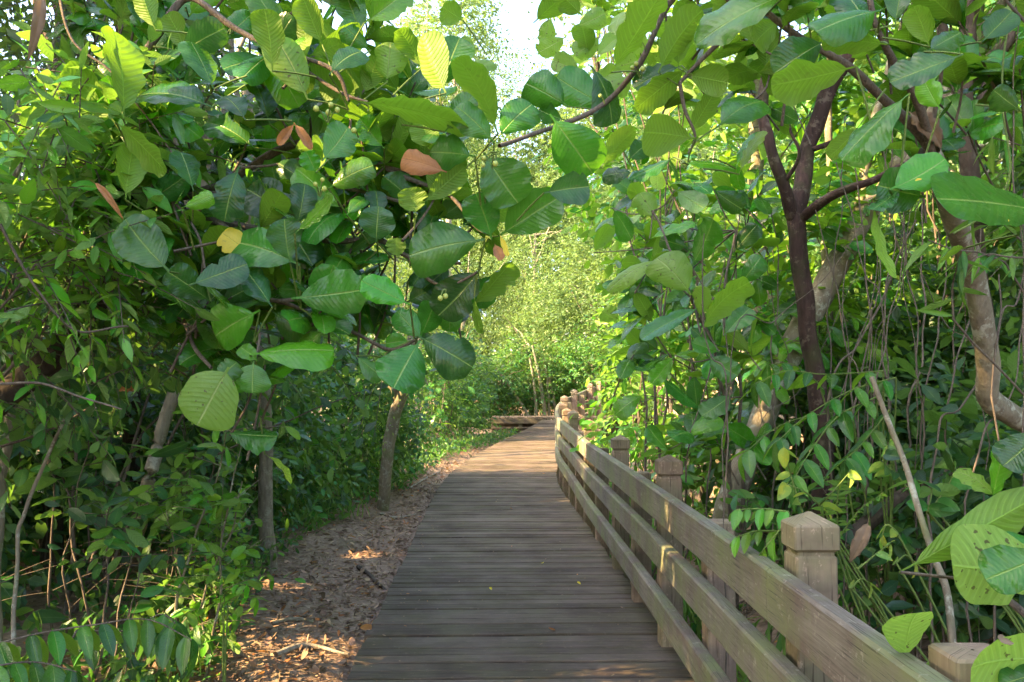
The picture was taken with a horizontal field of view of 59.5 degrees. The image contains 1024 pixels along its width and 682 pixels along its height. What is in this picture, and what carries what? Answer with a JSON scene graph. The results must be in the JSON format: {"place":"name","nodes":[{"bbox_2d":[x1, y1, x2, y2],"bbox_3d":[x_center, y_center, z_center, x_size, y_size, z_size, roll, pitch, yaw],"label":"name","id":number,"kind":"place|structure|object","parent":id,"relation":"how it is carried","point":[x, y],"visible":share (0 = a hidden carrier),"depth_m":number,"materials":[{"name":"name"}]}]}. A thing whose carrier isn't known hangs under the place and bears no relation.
{"place":"outdoors","nodes":[
{"label":"outdoors","id":0,"kind":"place"},
{"bbox_2d":[0,0,948,358],"label":"sky","id":1,"kind":"structure","parent":0,"point":[518,22],"materials":[{"name":"white"}]},
{"bbox_2d":[1,370,1019,681],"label":"ground","id":2,"kind":"structure","parent":0,"point":[37,600],"depth_m":6.74,"materials":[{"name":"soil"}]},
{"bbox_2d":[0,400,56,613],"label":"sapling","id":3,"kind":"object","parent":2,"relation":"on","point":[6,591],"visible":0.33,"depth_m":4.59,"materials":[{"name":"green plant"}]},
{"bbox_2d":[11,418,64,661],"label":"tree branch","id":4,"kind":"object","parent":2,"relation":"on","point":[17,558],"visible":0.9,"depth_m":3.66,"materials":[{"name":"brown plant"}]},
{"bbox_2d":[32,0,93,574],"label":"forest tree","id":5,"kind":"object","parent":2,"relation":"on","point":[60,523],"visible":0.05,"depth_m":6.90,"materials":[{"name":"brown plant"}]},
{"bbox_2d":[0,247,130,575],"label":"sapling","id":6,"kind":"object","parent":2,"relation":"on","point":[18,457],"visible":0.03,"depth_m":6.74,"materials":[{"name":"green plant"}]},
{"bbox_2d":[0,232,154,633],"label":"dark bush","id":7,"kind":"object","parent":2,"relation":"on","point":[35,579],"visible":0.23,"depth_m":5.77,"materials":[{"name":"green plant"}]},
{"bbox_2d":[0,345,189,680],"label":"sapling","id":8,"kind":"object","parent":2,"relation":"on","point":[76,475],"visible":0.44,"depth_m":4.69,"materials":[{"name":"green plant"}]},
{"bbox_2d":[31,317,165,604],"bbox_3d":[-2.807,0.591,6.228,0.953,2.512,1.174,0,-3,0],"label":"sapling","id":9,"kind":"object","parent":2,"relation":"on","point":[83,454],"visible":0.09,"depth_m":6.17,"materials":[{"name":"green plant"}]},
{"bbox_2d":[0,611,200,681],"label":"drooping plant","id":10,"kind":"object","parent":2,"relation":"on","point":[163,638],"visible":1,"depth_m":2.91,"materials":[{"name":"green plant"}]},
{"bbox_2d":[0,137,219,427],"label":"drooping shrub","id":11,"kind":"object","parent":2,"relation":"on","point":[55,287],"visible":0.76,"depth_m":2.99,"materials":[{"name":"green plant"}]},
{"bbox_2d":[0,223,127,332],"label":"liana","id":12,"kind":"object","parent":11,"relation":"hanging from","point":[28,275],"visible":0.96,"depth_m":2.76,"materials":[{"name":"brown plant"}]},
{"bbox_2d":[0,0,225,641],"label":"tree","id":13,"kind":"object","parent":2,"relation":"on","point":[7,450],"visible":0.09,"depth_m":4.25,"materials":[{"name":"green plant"}]},
{"bbox_2d":[35,461,214,681],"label":"sapling","id":14,"kind":"object","parent":2,"relation":"on","point":[133,537],"visible":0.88,"depth_m":4.26,"materials":[{"name":"green plant"}]},
{"bbox_2d":[0,214,251,575],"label":"dark bush","id":15,"kind":"object","parent":2,"relation":"on","point":[81,536],"visible":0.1,"depth_m":7.18,"materials":[{"name":"green plant"}]},
{"bbox_2d":[0,252,252,518],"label":"drooping shrub","id":16,"kind":"object","parent":2,"relation":"on","point":[47,396],"visible":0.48,"depth_m":3.52,"materials":[{"name":"green plant"}]},
{"bbox_2d":[0,0,257,176],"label":"climbing shrub","id":17,"kind":"object","parent":2,"relation":"on","point":[9,5],"visible":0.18,"depth_m":5.11,"materials":[{"name":"green plant"}]},
{"bbox_2d":[0,20,262,381],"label":"drooping shrub","id":18,"kind":"object","parent":2,"relation":"on","point":[69,140],"visible":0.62,"depth_m":2.99,"materials":[{"name":"green plant"}]},
{"bbox_2d":[28,0,46,59],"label":"dead leaf","id":19,"kind":"object","parent":18,"relation":"hanging from","point":[38,17],"visible":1,"depth_m":2.75,"materials":[{"name":"brown plant"}]},
{"bbox_2d":[110,447,245,621],"bbox_3d":[-2.094,1.262,5.609,0.904,1.216,0.849,-1,-3,14],"label":"sapling","id":20,"kind":"object","parent":2,"relation":"on","point":[143,521],"visible":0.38,"depth_m":5.55,"materials":[{"name":"green plant"}]},
{"bbox_2d":[19,0,336,573],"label":"slender tree","id":21,"kind":"object","parent":2,"relation":"on","point":[265,496],"visible":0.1,"depth_m":7.65,"materials":[{"name":"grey plant"}]},
{"bbox_2d":[129,291,260,595],"bbox_3d":[-2.270,0.666,6.389,1.085,2.447,1.111,0,-3,0],"label":"sapling","id":22,"kind":"object","parent":2,"relation":"on","point":[193,430],"visible":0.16,"depth_m":6.32,"materials":[{"name":"green plant"}]},
{"bbox_2d":[145,417,256,564],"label":"sapling","id":23,"kind":"object","parent":2,"relation":"on","point":[250,473],"visible":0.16,"depth_m":7.31,"materials":[{"name":"green plant"}]},
{"bbox_2d":[116,410,300,681],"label":"sapling","id":24,"kind":"object","parent":2,"relation":"on","point":[219,510],"visible":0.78,"depth_m":4.85,"materials":[{"name":"green plant"}]},
{"bbox_2d":[140,491,305,618],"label":"sapling","id":25,"kind":"object","parent":2,"relation":"on","point":[243,568],"visible":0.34,"depth_m":5.88,"materials":[{"name":"green plant"}]},
{"bbox_2d":[89,328,360,552],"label":"hedge shrub","id":26,"kind":"object","parent":2,"relation":"on","point":[292,461],"visible":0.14,"depth_m":9.02,"materials":[{"name":"green plant"}]},
{"bbox_2d":[201,557,268,681],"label":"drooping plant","id":27,"kind":"object","parent":2,"relation":"on","point":[254,602],"visible":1,"depth_m":4.51,"materials":[{"name":"green plant"}]},
{"bbox_2d":[115,330,371,532],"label":"hedge shrub","id":28,"kind":"object","parent":2,"relation":"on","point":[301,407],"visible":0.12,"depth_m":10.05,"materials":[{"name":"green plant"}]},
{"bbox_2d":[28,0,474,580],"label":"slender tree","id":29,"kind":"object","parent":2,"relation":"on","point":[162,426],"visible":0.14,"depth_m":5.56,"materials":[{"name":"grey plant"}]},
{"bbox_2d":[63,81,465,613],"bbox_3d":[-1.883,-0.147,6.406,3.179,4.068,2.497,0,-3,0],"label":"climbing shrub","id":30,"kind":"object","parent":2,"relation":"on","point":[290,389],"visible":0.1,"depth_m":6.05,"materials":[{"name":"green plant"}]},
{"bbox_2d":[0,0,589,484],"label":"overhanging tree","id":31,"kind":"object","parent":2,"relation":"on","point":[320,92],"visible":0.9,"depth_m":2.97,"materials":[{"name":"green plant"}]},
{"bbox_2d":[246,335,405,511],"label":"hedge shrub","id":32,"kind":"object","parent":2,"relation":"on","point":[360,466],"visible":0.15,"depth_m":11.83,"materials":[{"name":"green plant"}]},
{"bbox_2d":[245,328,433,498],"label":"hedge shrub","id":33,"kind":"object","parent":2,"relation":"on","point":[372,431],"visible":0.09,"depth_m":12.15,"materials":[{"name":"green plant"}]},
{"bbox_2d":[323,333,468,491],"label":"hedge shrub","id":34,"kind":"object","parent":2,"relation":"on","point":[415,442],"visible":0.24,"depth_m":13.48,"materials":[{"name":"green plant"}]},
{"bbox_2d":[314,330,488,510],"bbox_3d":[-1.510,0.942,11.356,2.421,2.752,2.145,0,-3,0],"label":"slender tree","id":35,"kind":"object","parent":2,"relation":"on","point":[399,398],"visible":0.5,"depth_m":11.33,"materials":[{"name":"green plant"}]},
{"bbox_2d":[409,330,487,449],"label":"hedge shrub","id":36,"kind":"object","parent":2,"relation":"on","point":[453,390],"visible":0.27,"depth_m":21.08,"materials":[{"name":"green plant"}]},
{"bbox_2d":[410,327,500,438],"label":"hedge shrub","id":37,"kind":"object","parent":2,"relation":"on","point":[453,412],"visible":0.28,"depth_m":22.62,"materials":[{"name":"green plant"}]},
{"bbox_2d":[382,0,529,435],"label":"forest tree","id":38,"kind":"object","parent":2,"relation":"on","point":[458,24],"visible":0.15,"depth_m":22.88,"materials":[{"name":"green plant"}]},
{"bbox_2d":[391,0,537,437],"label":"forest tree","id":39,"kind":"object","parent":2,"relation":"on","point":[431,16],"visible":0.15,"depth_m":23.87,"materials":[{"name":"green plant"}]},
{"bbox_2d":[426,334,506,437],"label":"hedge shrub","id":40,"kind":"object","parent":2,"relation":"on","point":[476,425],"visible":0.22,"depth_m":24.65,"materials":[{"name":"green plant"}]},
{"bbox_2d":[392,233,573,402],"bbox_3d":[-1.409,-0.961,34.498,7.575,7.880,5.654,0,-3,0],"label":"tree","id":41,"kind":"object","parent":2,"relation":"on","point":[496,336],"visible":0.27,"depth_m":34.26,"materials":[{"name":"green plant"}]},
{"bbox_2d":[452,346,522,429],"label":"dark bush","id":42,"kind":"object","parent":2,"relation":"on","point":[494,396],"visible":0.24,"depth_m":28.55,"materials":[{"name":"green plant"}]},
{"bbox_2d":[441,326,556,427],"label":"shrub","id":43,"kind":"object","parent":2,"relation":"on","point":[501,380],"visible":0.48,"depth_m":29.00,"materials":[{"name":"green plant"}]},
{"bbox_2d":[3,427,1003,681],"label":"ground cover","id":44,"kind":"object","parent":2,"relation":"on","point":[115,675],"visible":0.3,"depth_m":5.98,"materials":[{"name":"green plant"}]},
{"bbox_2d":[0,0,1021,452],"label":"woodland","id":45,"kind":"object","parent":2,"relation":"on","point":[534,168],"depth_m":43.70,"materials":[{"name":"green plant"}]},
{"bbox_2d":[342,420,694,681],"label":"boardwalk","id":46,"kind":"structure","parent":2,"relation":"on","point":[474,627],"depth_m":6.41,"materials":[{"name":"brown wood"}]},
{"bbox_2d":[555,381,989,681],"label":"wooden railing","id":47,"kind":"object","parent":46,"relation":"attached to","point":[794,603],"visible":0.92,"depth_m":3.55,"materials":[{"name":"brown wood"}]},
{"bbox_2d":[482,322,558,415],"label":"dark bush","id":48,"kind":"object","parent":2,"relation":"on","point":[517,362],"visible":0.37,"depth_m":29.88,"materials":[{"name":"green plant"}]},
{"bbox_2d":[440,17,613,369],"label":"tree","id":49,"kind":"object","parent":2,"relation":"on","point":[527,159],"visible":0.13,"depth_m":42.98,"materials":[{"name":"green plant"}]},
{"bbox_2d":[451,273,610,419],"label":"tree","id":50,"kind":"object","parent":2,"relation":"on","point":[535,318],"visible":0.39,"depth_m":30.96,"materials":[{"name":"green plant"}]},
{"bbox_2d":[452,92,632,415],"bbox_3d":[1.240,-3.693,38.625,9.794,14.012,7.263,0,-3,0],"label":"tree","id":51,"kind":"object","parent":2,"relation":"on","point":[542,234],"visible":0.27,"depth_m":38.21,"materials":[{"name":"green plant"}]},
{"bbox_2d":[524,329,611,419],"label":"dark bush","id":52,"kind":"object","parent":2,"relation":"on","point":[571,380],"visible":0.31,"depth_m":29.83,"materials":[{"name":"green plant"}]},
{"bbox_2d":[491,416,653,436],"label":"cross walk","id":53,"kind":"structure","parent":2,"relation":"on","point":[520,423],"depth_m":26.62,"materials":[{"name":"brown wood"}]},
{"bbox_2d":[505,211,647,415],"bbox_3d":[3.266,-0.720,31.889,6.719,7.859,5.720,2,-3,-31],"label":"tree","id":54,"kind":"object","parent":2,"relation":"on","point":[588,298],"visible":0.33,"depth_m":31.71,"materials":[{"name":"green plant"}]},
{"bbox_2d":[532,314,647,419],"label":"tree","id":55,"kind":"object","parent":2,"relation":"on","point":[586,349],"visible":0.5,"depth_m":29.22,"materials":[{"name":"green plant"}]},
{"bbox_2d":[501,1,680,403],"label":"forest tree","id":56,"kind":"object","parent":2,"relation":"on","point":[596,66],"visible":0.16,"depth_m":19.09,"materials":[{"name":"green plant"}]},
{"bbox_2d":[569,251,716,479],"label":"sunlit shrub","id":57,"kind":"object","parent":2,"relation":"on","point":[639,424],"visible":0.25,"depth_m":11.66,"materials":[{"name":"green plant"}]},
{"bbox_2d":[587,205,716,470],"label":"sunlit shrub","id":58,"kind":"object","parent":2,"relation":"on","point":[649,403],"visible":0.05,"depth_m":13.93,"materials":[{"name":"green plant"}]},
{"bbox_2d":[564,0,740,276],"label":"tree","id":59,"kind":"object","parent":2,"relation":"on","point":[636,126],"visible":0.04,"depth_m":38.73,"materials":[{"name":"green plant"}]},
{"bbox_2d":[574,0,732,459],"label":"shade shrub","id":60,"kind":"object","parent":2,"relation":"on","point":[653,57],"visible":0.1,"depth_m":8.57,"materials":[{"name":"green plant"}]},
{"bbox_2d":[531,38,777,457],"bbox_3d":[2.045,-1.044,12.484,3.822,6.285,3.388,2,-4,-34],"label":"shade shrub","id":61,"kind":"object","parent":2,"relation":"on","point":[593,206],"visible":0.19,"depth_m":12.09,"materials":[{"name":"green plant"}]},
{"bbox_2d":[569,302,741,523],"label":"sunlit shrub","id":62,"kind":"object","parent":2,"relation":"on","point":[624,431],"visible":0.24,"depth_m":9.25,"materials":[{"name":"green plant"}]},
{"bbox_2d":[569,0,777,574],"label":"shade shrub","id":63,"kind":"object","parent":2,"relation":"on","point":[689,86],"visible":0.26,"depth_m":8.15,"materials":[{"name":"green plant"}]},
{"bbox_2d":[593,158,780,609],"bbox_3d":[1.245,0.363,5.566,1.414,3.255,2.499,0,-3,0],"label":"broad leaf shrub","id":64,"kind":"object","parent":2,"relation":"on","point":[666,261],"visible":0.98,"depth_m":5.19,"materials":[{"name":"green plant"}]},
{"bbox_2d":[584,149,820,515],"bbox_3d":[2.096,0.069,9.437,2.333,4.077,2.844,-1,-3,19],"label":"shade shrub","id":65,"kind":"object","parent":2,"relation":"on","point":[637,224],"visible":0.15,"depth_m":9.24,"materials":[{"name":"green plant"}]},
{"bbox_2d":[638,383,787,577],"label":"sunlit shrub","id":66,"kind":"object","parent":2,"relation":"on","point":[697,454],"visible":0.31,"depth_m":7.52,"materials":[{"name":"green plant"}]},
{"bbox_2d":[440,0,1023,431],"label":"tree","id":67,"kind":"object","parent":2,"relation":"on","point":[788,70],"visible":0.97,"depth_m":3.06,"materials":[{"name":"green plant"}]},
{"bbox_2d":[613,0,892,539],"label":"slender tree","id":68,"kind":"object","parent":2,"relation":"on","point":[757,160],"visible":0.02,"depth_m":8.03,"materials":[{"name":"green plant"}]},
{"bbox_2d":[728,508,790,568],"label":"compound leaf plant","id":69,"kind":"object","parent":2,"relation":"on","point":[737,516],"visible":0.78,"depth_m":3.06,"materials":[{"name":"green plant"}]},
{"bbox_2d":[652,292,892,551],"bbox_3d":[2.118,0.785,7.277,1.796,2.716,2.118,2,-4,-36],"label":"shade shrub","id":70,"kind":"object","parent":2,"relation":"on","point":[747,404],"visible":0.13,"depth_m":7.01,"materials":[{"name":"green plant"}]},
{"bbox_2d":[623,34,940,430],"bbox_3d":[3.784,-1.616,12.720,4.783,6.036,4.412,3,-4,-43],"label":"forest tree","id":71,"kind":"object","parent":2,"relation":"on","point":[699,155],"visible":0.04,"depth_m":12.56,"materials":[{"name":"green plant"}]},
{"bbox_2d":[728,362,896,634],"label":"compound leaf plant","id":72,"kind":"object","parent":2,"relation":"on","point":[858,463],"visible":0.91,"depth_m":4.09,"materials":[{"name":"green plant"}]},
{"bbox_2d":[672,122,961,564],"bbox_3d":[2.277,0.085,6.821,1.956,3.476,1.845,0,-3,0],"label":"shade shrub","id":73,"kind":"object","parent":2,"relation":"on","point":[829,220],"visible":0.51,"depth_m":6.68,"materials":[{"name":"green plant"}]},
{"bbox_2d":[775,448,866,623],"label":"blotched plant","id":74,"kind":"object","parent":2,"relation":"on","point":[784,489],"visible":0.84,"depth_m":3.63,"materials":[{"name":"green plant"}]},
{"bbox_2d":[747,0,912,518],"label":"forked tree","id":75,"kind":"object","parent":2,"relation":"on","point":[798,213],"visible":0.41,"depth_m":5.58,"materials":[{"name":"brown plant"}]},
{"bbox_2d":[678,268,1009,556],"bbox_3d":[2.929,0.655,7.504,3.075,2.551,2.524,0,-3,0],"label":"dark bush","id":76,"kind":"object","parent":2,"relation":"on","point":[896,313],"visible":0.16,"depth_m":7.11,"materials":[{"name":"green plant"}]},
{"bbox_2d":[810,480,888,623],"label":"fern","id":77,"kind":"object","parent":2,"relation":"on","point":[884,619],"visible":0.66,"depth_m":3.73,"materials":[{"name":"green plant"}]},
{"bbox_2d":[716,437,987,680],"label":"shade shrub","id":78,"kind":"object","parent":2,"relation":"on","point":[745,494],"visible":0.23,"depth_m":4.71,"materials":[{"name":"green plant"}]},
{"bbox_2d":[692,24,1022,417],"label":"shade shrub","id":79,"kind":"object","parent":2,"relation":"on","point":[836,110],"visible":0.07,"depth_m":8.06,"materials":[{"name":"green plant"}]},
{"bbox_2d":[849,516,870,562],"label":"dead leaf","id":80,"kind":"object","parent":2,"relation":"on","point":[860,540],"visible":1,"depth_m":3.26,"materials":[{"name":"brown plant"}]},
{"bbox_2d":[712,0,1019,536],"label":"leaning tree","id":81,"kind":"object","parent":2,"relation":"on","point":[757,415],"visible":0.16,"depth_m":6.56,"materials":[{"name":"brown plant"}]},
{"bbox_2d":[826,220,916,518],"bbox_3d":[1.733,0.695,4.308,0.662,2.627,0.057,2,-3,-28],"label":"liana","id":82,"kind":"object","parent":2,"relation":"on","point":[835,370],"visible":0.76,"depth_m":4.32,"materials":[{"name":"brown plant"}]},
{"bbox_2d":[773,0,1021,446],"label":"shade shrub","id":83,"kind":"object","parent":2,"relation":"on","point":[858,116],"visible":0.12,"depth_m":7.54,"materials":[{"name":"green plant"}]},
{"bbox_2d":[849,524,947,661],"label":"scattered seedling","id":84,"kind":"object","parent":2,"relation":"on","point":[881,553],"visible":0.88,"depth_m":2.97,"materials":[{"name":"green plant"}]},
{"bbox_2d":[775,0,1023,297],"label":"forest tree","id":85,"kind":"object","parent":2,"relation":"on","point":[982,146],"visible":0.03,"depth_m":10.13,"materials":[{"name":"green plant"}]},
{"bbox_2d":[783,191,1021,450],"bbox_3d":[3.821,-0.054,8.374,3.257,2.970,2.810,0,-3,0],"label":"dark bush","id":86,"kind":"object","parent":2,"relation":"on","point":[853,292],"visible":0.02,"depth_m":8.29,"materials":[{"name":"green plant"}]},
{"bbox_2d":[840,455,974,544],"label":"fallen tree","id":87,"kind":"object","parent":2,"relation":"on","point":[876,519],"visible":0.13,"depth_m":4.57,"materials":[{"name":"brown wood"}]},
{"bbox_2d":[891,130,923,657],"bbox_3d":[2.015,0.197,4.580,0.072,3.100,0.305,0,-3,4],"label":"liana","id":88,"kind":"object","parent":2,"relation":"on","point":[922,484],"visible":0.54,"depth_m":4.48,"materials":[{"name":"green plant"}]},
{"bbox_2d":[869,376,956,642],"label":"tree branch","id":89,"kind":"object","parent":2,"relation":"on","point":[949,610],"visible":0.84,"depth_m":3.03,"materials":[{"name":"brown plant"}]},
{"bbox_2d":[903,202,926,612],"bbox_3d":[2.499,0.422,5.491,0.414,2.637,0.085,3,-4,-43],"label":"liana","id":90,"kind":"object","parent":2,"relation":"on","point":[908,404],"visible":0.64,"depth_m":5.48,"materials":[{"name":"green plant"}]},
{"bbox_2d":[826,344,1023,643],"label":"dark bush","id":91,"kind":"object","parent":2,"relation":"on","point":[984,623],"visible":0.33,"depth_m":4.34,"materials":[{"name":"green plant"}]},
{"bbox_2d":[829,310,1023,571],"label":"dark bush","id":92,"kind":"object","parent":2,"relation":"on","point":[971,422],"visible":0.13,"depth_m":5.56,"materials":[{"name":"green plant"}]},
{"bbox_2d":[837,138,1023,351],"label":"shade shrub","id":93,"kind":"object","parent":2,"relation":"on","point":[931,251],"visible":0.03,"depth_m":7.50,"materials":[{"name":"green plant"}]},
{"bbox_2d":[914,234,947,659],"bbox_3d":[2.144,0.471,4.484,0.435,2.587,0.092,2,-4,-38],"label":"liana","id":94,"kind":"object","parent":2,"relation":"on","point":[915,515],"visible":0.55,"depth_m":4.38,"materials":[{"name":"green plant"}]},
{"bbox_2d":[866,91,1023,451],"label":"dark bush","id":95,"kind":"object","parent":2,"relation":"on","point":[945,339],"visible":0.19,"depth_m":6.62,"materials":[{"name":"green plant"}]},
{"bbox_2d":[868,439,1023,633],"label":"broad leaf seedling","id":96,"kind":"object","parent":2,"relation":"on","point":[943,506],"visible":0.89,"depth_m":3.28,"materials":[{"name":"green plant"}]},
{"bbox_2d":[882,433,1023,681],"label":"broad leaf sapling","id":97,"kind":"object","parent":2,"relation":"on","point":[980,546],"visible":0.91,"depth_m":2.00,"materials":[{"name":"green plant"}]},
{"bbox_2d":[901,220,1023,395],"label":"bamboo spray","id":98,"kind":"object","parent":2,"relation":"on","point":[963,262],"visible":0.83,"depth_m":2.95,"materials":[{"name":"green plant"}]},
{"bbox_2d":[926,274,1001,643],"bbox_3d":[2.089,0.759,4.078,0.584,2.178,0.059,2,-3,-28],"label":"liana","id":99,"kind":"object","parent":2,"relation":"on","point":[928,498],"visible":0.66,"depth_m":3.96,"materials":[{"name":"brown plant"}]},
{"bbox_2d":[936,0,1017,428],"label":"forest tree","id":100,"kind":"object","parent":2,"relation":"on","point":[966,163],"visible":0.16,"depth_m":5.45,"materials":[{"name":"brown plant"}]},
{"bbox_2d":[955,4,1023,316],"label":"shade shrub","id":101,"kind":"object","parent":2,"relation":"on","point":[1008,251],"visible":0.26,"depth_m":5.91,"materials":[{"name":"green plant"}]},
{"bbox_2d":[963,22,1023,180],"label":"bamboo spray","id":102,"kind":"object","parent":2,"relation":"on","point":[991,153],"visible":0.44,"depth_m":3.31,"materials":[{"name":"green plant"}]},
{"bbox_2d":[990,191,1023,641],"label":"liana","id":103,"kind":"object","parent":2,"relation":"on","point":[998,438],"visible":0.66,"depth_m":3.60,"materials":[{"name":"brown plant"}]},
{"bbox_2d":[1012,26,1023,479],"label":"liana","id":104,"kind":"object","parent":2,"relation":"on","point":[1020,229],"visible":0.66,"depth_m":2.97,"materials":[{"name":"brown plant"}]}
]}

